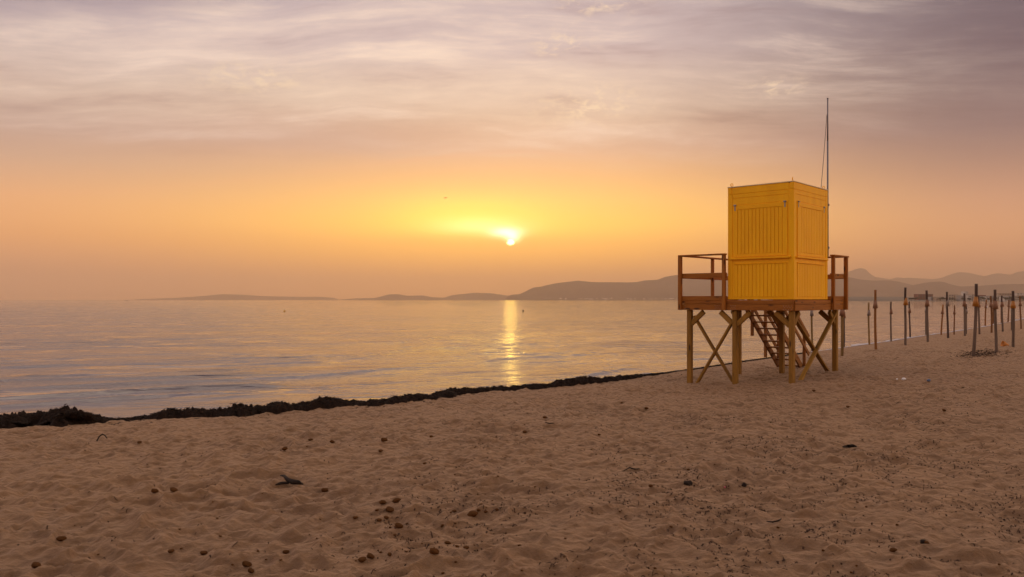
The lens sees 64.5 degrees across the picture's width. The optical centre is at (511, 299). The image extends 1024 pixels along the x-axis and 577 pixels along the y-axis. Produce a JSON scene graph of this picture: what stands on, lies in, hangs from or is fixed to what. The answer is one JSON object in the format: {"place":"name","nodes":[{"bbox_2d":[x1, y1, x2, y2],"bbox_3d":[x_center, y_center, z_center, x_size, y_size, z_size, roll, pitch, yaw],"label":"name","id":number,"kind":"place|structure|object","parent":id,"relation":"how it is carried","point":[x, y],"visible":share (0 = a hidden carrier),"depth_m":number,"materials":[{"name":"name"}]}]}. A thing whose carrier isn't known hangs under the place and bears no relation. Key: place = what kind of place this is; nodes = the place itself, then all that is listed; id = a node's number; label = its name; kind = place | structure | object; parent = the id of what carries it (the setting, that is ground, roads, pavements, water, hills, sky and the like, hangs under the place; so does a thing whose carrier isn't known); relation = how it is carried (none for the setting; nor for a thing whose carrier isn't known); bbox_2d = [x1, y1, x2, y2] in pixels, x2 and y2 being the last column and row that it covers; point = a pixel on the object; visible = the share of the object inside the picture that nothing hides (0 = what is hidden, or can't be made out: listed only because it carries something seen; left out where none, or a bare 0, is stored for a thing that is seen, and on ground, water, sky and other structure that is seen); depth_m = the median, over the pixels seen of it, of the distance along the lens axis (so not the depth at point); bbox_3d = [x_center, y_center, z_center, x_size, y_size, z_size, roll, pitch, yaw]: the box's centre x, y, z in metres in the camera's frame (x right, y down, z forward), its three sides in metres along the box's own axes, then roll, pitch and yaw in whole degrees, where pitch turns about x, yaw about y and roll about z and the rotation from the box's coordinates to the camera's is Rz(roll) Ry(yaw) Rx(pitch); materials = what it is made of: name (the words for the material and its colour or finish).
{"place":"outdoors","nodes":[
{"label":"outdoors","id":0,"kind":"place"},
{"bbox_2d":[135,294,338,299],"bbox_3d":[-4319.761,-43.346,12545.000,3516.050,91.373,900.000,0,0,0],"label":"island","id":1,"kind":"structure","parent":0,"point":[229,297],"depth_m":12220.04,"materials":[{"name":"grey stone"}]},
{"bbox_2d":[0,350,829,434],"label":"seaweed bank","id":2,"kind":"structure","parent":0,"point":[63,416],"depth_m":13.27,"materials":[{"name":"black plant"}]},
{"bbox_2d":[340,293,507,299],"bbox_3d":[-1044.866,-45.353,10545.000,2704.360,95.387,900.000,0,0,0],"label":"hills","id":3,"kind":"structure","parent":0,"point":[480,296],"depth_m":10224.89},
{"bbox_2d":[0,319,1023,576],"bbox_3d":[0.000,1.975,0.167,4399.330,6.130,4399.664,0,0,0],"label":"sand","id":4,"kind":"structure","parent":0,"point":[46,471],"depth_m":7.00,"materials":[{"name":"beige sand"}]},
{"bbox_2d":[31,562,41,567],"bbox_3d":[-2.748,1.530,4.688,0.060,0.034,0.045,0,3,-2],"label":"seaweed ball","id":5,"kind":"object","parent":4,"relation":"on","point":[35,564],"visible":1,"depth_m":4.68,"materials":[{"name":"brown plant"}]},
{"bbox_2d":[56,536,66,540],"bbox_3d":[-2.943,1.558,5.306,0.060,0.035,0.056,-10,-2,23],"label":"seaweed ball","id":6,"kind":"object","parent":4,"relation":"on","point":[60,538],"visible":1,"depth_m":5.29,"materials":[{"name":"brown plant"}]},
{"bbox_2d":[151,488,158,492],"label":"seaweed ball","id":7,"kind":"object","parent":4,"relation":"on","point":[153,490],"visible":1,"depth_m":6.59,"materials":[{"name":"brown plant"}]},
{"bbox_2d":[170,487,177,491],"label":"seaweed ball","id":8,"kind":"object","parent":4,"relation":"on","point":[173,489],"visible":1,"depth_m":6.45,"materials":[{"name":"brown plant"}]},
{"bbox_2d":[242,561,251,566],"bbox_3d":[-1.562,1.556,4.787,0.057,0.033,0.047,12,-3,4],"label":"seaweed ball","id":9,"kind":"object","parent":4,"relation":"on","point":[246,563],"visible":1,"depth_m":4.78,"materials":[{"name":"brown plant"}]},
{"bbox_2d":[275,481,288,484],"bbox_3d":[-1.965,1.566,6.942,0.120,0.030,0.027,0,0,-35],"label":"driftwood","id":10,"kind":"object","parent":4,"relation":"on","point":[282,483],"visible":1,"depth_m":6.93,"materials":[{"name":"brown wood"}]},
{"bbox_2d":[280,474,303,484],"bbox_3d":[-1.943,1.561,7.059,0.458,0.062,0.116,0,0,44],"label":"driftwood","id":11,"kind":"object","parent":4,"relation":"on","point":[290,480],"visible":1,"depth_m":6.95,"materials":[{"name":"wood"}]},
{"bbox_2d":[358,557,366,562],"bbox_3d":[-0.901,1.564,4.893,0.053,0.034,0.049,-13,9,-25],"label":"seaweed ball","id":12,"kind":"object","parent":4,"relation":"on","point":[361,559],"visible":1,"depth_m":4.88,"materials":[{"name":"brown plant"}]},
{"bbox_2d":[367,553,374,558],"bbox_3d":[-0.863,1.561,4.950,0.053,0.033,0.040,7,7,1],"label":"seaweed ball","id":13,"kind":"object","parent":4,"relation":"on","point":[370,555],"visible":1,"depth_m":4.94,"materials":[{"name":"brown plant"}]},
{"bbox_2d":[386,506,393,511],"bbox_3d":[-0.900,1.541,5.972,0.076,0.040,0.057,-2,10,22],"label":"seaweed ball","id":14,"kind":"object","parent":4,"relation":"on","point":[389,509],"visible":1,"depth_m":5.96,"materials":[{"name":"brown plant"}]},
{"bbox_2d":[392,498,400,502],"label":"seaweed ball","id":15,"kind":"object","parent":4,"relation":"on","point":[395,500],"visible":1,"depth_m":6.18,"materials":[{"name":"brown plant"}]},
{"bbox_2d":[394,523,402,527],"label":"seaweed ball","id":16,"kind":"object","parent":4,"relation":"on","point":[398,525],"visible":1,"depth_m":5.45,"materials":[{"name":"brown plant"}]},
{"bbox_2d":[429,548,438,553],"bbox_3d":[-0.462,1.498,4.842,0.062,0.038,0.058,14,-2,-6],"label":"seaweed ball","id":17,"kind":"object","parent":4,"relation":"on","point":[433,551],"visible":1,"depth_m":4.82,"materials":[{"name":"brown plant"}]},
{"bbox_2d":[467,510,477,516],"bbox_3d":[-0.281,1.530,5.808,0.069,0.044,0.064,0,0,35],"label":"seaweed ball","id":18,"kind":"object","parent":4,"relation":"on","point":[473,513],"visible":1,"depth_m":5.79,"materials":[{"name":"brown plant"}]},
{"bbox_2d":[4,352,1023,576],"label":"seagrass scraps","id":19,"kind":"object","parent":4,"relation":"on","point":[807,531],"visible":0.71,"depth_m":6.18,"materials":[{"name":"brown plant"}]},
{"bbox_2d":[684,480,691,485],"bbox_3d":[1.459,1.521,6.750,0.068,0.046,0.054,0,0,-31],"label":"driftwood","id":20,"kind":"object","parent":4,"relation":"on","point":[688,482],"visible":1,"depth_m":6.74,"materials":[{"name":"brown wood"}]},
{"bbox_2d":[678,98,848,384],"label":"lifeguard tower","id":21,"kind":"structure","parent":4,"relation":"on","point":[778,245],"depth_m":16.48,"materials":[{"name":"wood"}]},
{"bbox_2d":[810,310,813,342],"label":"parasol post","id":22,"kind":"object","parent":4,"relation":"on","point":[811,313],"visible":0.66,"depth_m":36.79,"materials":[{"name":"wood"}]},
{"bbox_2d":[839,310,844,355],"bbox_3d":[9.949,0.929,24.468,0.175,2.011,0.174,0,0,0],"label":"parasol post","id":23,"kind":"object","parent":4,"relation":"on","point":[842,314],"visible":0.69,"depth_m":24.43,"materials":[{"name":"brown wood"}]},
{"bbox_2d":[844,310,845,345],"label":"parasol post","id":24,"kind":"object","parent":4,"relation":"on","point":[844,329],"visible":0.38,"depth_m":35.65,"materials":[{"name":"brown wood"}]},
{"bbox_2d":[842,444,856,447],"bbox_3d":[3.451,1.501,8.367,0.133,0.107,0.492,0,0,30],"label":"stick","id":25,"kind":"object","parent":4,"relation":"on","point":[849,446],"visible":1,"depth_m":8.35,"materials":[{"name":"black wood"}]},
{"bbox_2d":[867,302,870,344],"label":"parasol post","id":26,"kind":"object","parent":4,"relation":"on","point":[868,314],"visible":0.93,"depth_m":35.98,"materials":[{"name":"wood"}]},
{"bbox_2d":[873,290,877,349],"bbox_3d":[11.749,0.753,26.261,0.160,2.165,0.160,0,0,0],"label":"parasol post","id":27,"kind":"object","parent":4,"relation":"on","point":[875,305],"visible":0.88,"depth_m":26.23,"materials":[{"name":"orange wood"}]},
{"bbox_2d":[889,302,892,340],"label":"parasol post","id":28,"kind":"object","parent":4,"relation":"on","point":[891,313],"visible":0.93,"depth_m":39.16,"materials":[{"name":"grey wood"}]},
{"bbox_2d":[903,287,907,344],"bbox_3d":[14.282,0.703,29.464,0.173,2.310,0.173,0,0,0],"label":"parasol post","id":29,"kind":"object","parent":4,"relation":"on","point":[905,303],"visible":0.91,"depth_m":29.43,"materials":[{"name":"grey wood"}]},
{"bbox_2d":[908,302,910,336],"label":"parasol post","id":30,"kind":"object","parent":4,"relation":"on","point":[909,310],"visible":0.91,"depth_m":43.45,"materials":[{"name":"brown wood"}]},
{"bbox_2d":[925,290,929,341],"bbox_3d":[16.486,0.758,32.245,0.179,2.278,0.179,0,0,0],"label":"parasol post","id":31,"kind":"object","parent":4,"relation":"on","point":[927,319],"visible":0.93,"depth_m":32.23,"materials":[{"name":"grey wood"}]},
{"bbox_2d":[940,304,943,334],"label":"parasol post","id":32,"kind":"object","parent":4,"relation":"on","point":[942,311],"visible":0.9,"depth_m":42.47,"materials":[{"name":"orange wood"}]},
{"bbox_2d":[945,292,949,337],"bbox_3d":[19.497,0.793,36.355,0.180,2.315,0.180,0,0,0],"label":"parasol post","id":33,"kind":"object","parent":4,"relation":"on","point":[947,305],"visible":0.91,"depth_m":36.34,"materials":[{"name":"brown wood"}]},
{"bbox_2d":[953,305,955,334],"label":"parasol post","id":34,"kind":"object","parent":4,"relation":"on","point":[954,313],"visible":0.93,"depth_m":41.63,"materials":[{"name":"brown wood"}]},
{"bbox_2d":[962,293,966,335],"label":"parasol post","id":35,"kind":"object","parent":4,"relation":"on","point":[964,305],"visible":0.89,"depth_m":37.99,"materials":[{"name":"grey wood"}]},
{"bbox_2d":[966,304,967,333],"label":"parasol post","id":36,"kind":"object","parent":4,"relation":"on","point":[966,319],"visible":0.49,"depth_m":41.08,"materials":[{"name":"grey wood"}]},
{"bbox_2d":[972,284,978,355],"bbox_3d":[12.080,0.644,21.166,0.163,2.132,0.164,0,0,-36],"label":"parasol post","id":37,"kind":"object","parent":4,"relation":"on","point":[975,303],"visible":0.91,"depth_m":21.14,"materials":[{"name":"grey wood"}]},
{"bbox_2d":[978,296,980,333],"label":"parasol post","id":38,"kind":"object","parent":4,"relation":"on","point":[979,306],"visible":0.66,"depth_m":39.34,"materials":[{"name":"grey wood"}]},
{"bbox_2d":[950,349,1015,359],"bbox_3d":[12.387,1.424,21.651,1.577,0.136,5.888,0,0,34],"label":"seaweed patch","id":39,"kind":"object","parent":4,"relation":"on","point":[977,354],"visible":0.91,"depth_m":21.64,"materials":[{"name":"brown plant"}]},
{"bbox_2d":[984,299,987,325],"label":"parasol post","id":40,"kind":"object","parent":4,"relation":"on","point":[986,307],"visible":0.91,"depth_m":63.84,"materials":[{"name":"orange wood"}]},
{"bbox_2d":[989,296,992,332],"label":"parasol post","id":41,"kind":"object","parent":4,"relation":"on","point":[991,305],"visible":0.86,"depth_m":40.21,"materials":[{"name":"brown wood"}]},
{"bbox_2d":[992,290,997,351],"bbox_3d":[12.972,0.682,21.795,0.143,1.923,0.145,0,0,0],"label":"parasol post","id":42,"kind":"object","parent":4,"relation":"on","point":[995,306],"visible":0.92,"depth_m":21.76,"materials":[{"name":"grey wood"}]},
{"bbox_2d":[1000,295,1003,331],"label":"parasol post","id":43,"kind":"object","parent":4,"relation":"on","point":[1002,306],"visible":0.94,"depth_m":41.03,"materials":[{"name":"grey wood"}]},
{"bbox_2d":[1007,300,1009,321],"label":"parasol post","id":44,"kind":"object","parent":4,"relation":"on","point":[1008,306],"visible":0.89,"depth_m":73.98,"materials":[{"name":"brown wood"}]},
{"bbox_2d":[1010,291,1015,346],"bbox_3d":[15.299,0.697,24.792,0.155,1.944,0.155,0,0,0],"label":"parasol post","id":45,"kind":"object","parent":4,"relation":"on","point":[1013,306],"visible":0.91,"depth_m":24.76,"materials":[{"name":"brown wood"}]},
{"bbox_2d":[1019,296,1021,328],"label":"parasol post","id":46,"kind":"object","parent":4,"relation":"on","point":[1020,304],"visible":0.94,"depth_m":43.87,"materials":[{"name":"brown wood"}]},
{"bbox_2d":[0,300,1023,417],"bbox_3d":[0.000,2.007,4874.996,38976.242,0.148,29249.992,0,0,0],"label":"water","id":47,"kind":"structure","parent":0,"point":[118,358],"depth_m":37.22,"materials":[{"name":"grey liquid"}]},
{"bbox_2d":[811,318,1023,351],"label":"foam","id":48,"kind":"object","parent":47,"relation":"on","point":[907,337],"visible":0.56,"depth_m":41.41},
{"bbox_2d":[0,0,1023,299],"label":"sky","id":49,"kind":"structure","parent":0,"point":[150,149],"materials":[{"name":"orange"}]},
{"bbox_2d":[505,274,910,299],"bbox_3d":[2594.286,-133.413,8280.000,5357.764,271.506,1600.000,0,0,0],"label":"hills","id":50,"kind":"structure","parent":0,"point":[664,288],"depth_m":7701.61,"materials":[{"name":"grey stone"}]},
{"bbox_2d":[754,297,943,300],"bbox_3d":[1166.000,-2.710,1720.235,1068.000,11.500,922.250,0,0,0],"label":"coast","id":51,"kind":"structure","parent":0,"point":[878,298],"depth_m":1542.85},
{"bbox_2d":[914,294,932,299],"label":"building","id":52,"kind":"structure","parent":51,"relation":"on","point":[921,296],"depth_m":1350.00,"materials":[{"name":"grey"}]},
{"bbox_2d":[944,295,953,300],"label":"building","id":53,"kind":"structure","parent":51,"relation":"on","point":[950,296],"depth_m":1300.00,"materials":[{"name":"grey"}]},
{"bbox_2d":[996,293,1011,295],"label":"building","id":54,"kind":"structure","parent":51,"relation":"on","point":[1007,294],"depth_m":1449.70,"materials":[{"name":"stone"}]},
{"bbox_2d":[841,268,1023,285],"bbox_3d":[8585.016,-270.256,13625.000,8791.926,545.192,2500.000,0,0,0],"label":"mountains","id":55,"kind":"structure","parent":0,"point":[963,279],"depth_m":13022.48,"materials":[{"name":"grey stone"}]},
{"bbox_2d":[886,282,1023,296],"bbox_3d":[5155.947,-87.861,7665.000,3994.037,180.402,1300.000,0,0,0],"label":"hills","id":56,"kind":"structure","parent":0,"point":[938,289],"depth_m":7259.45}
]}

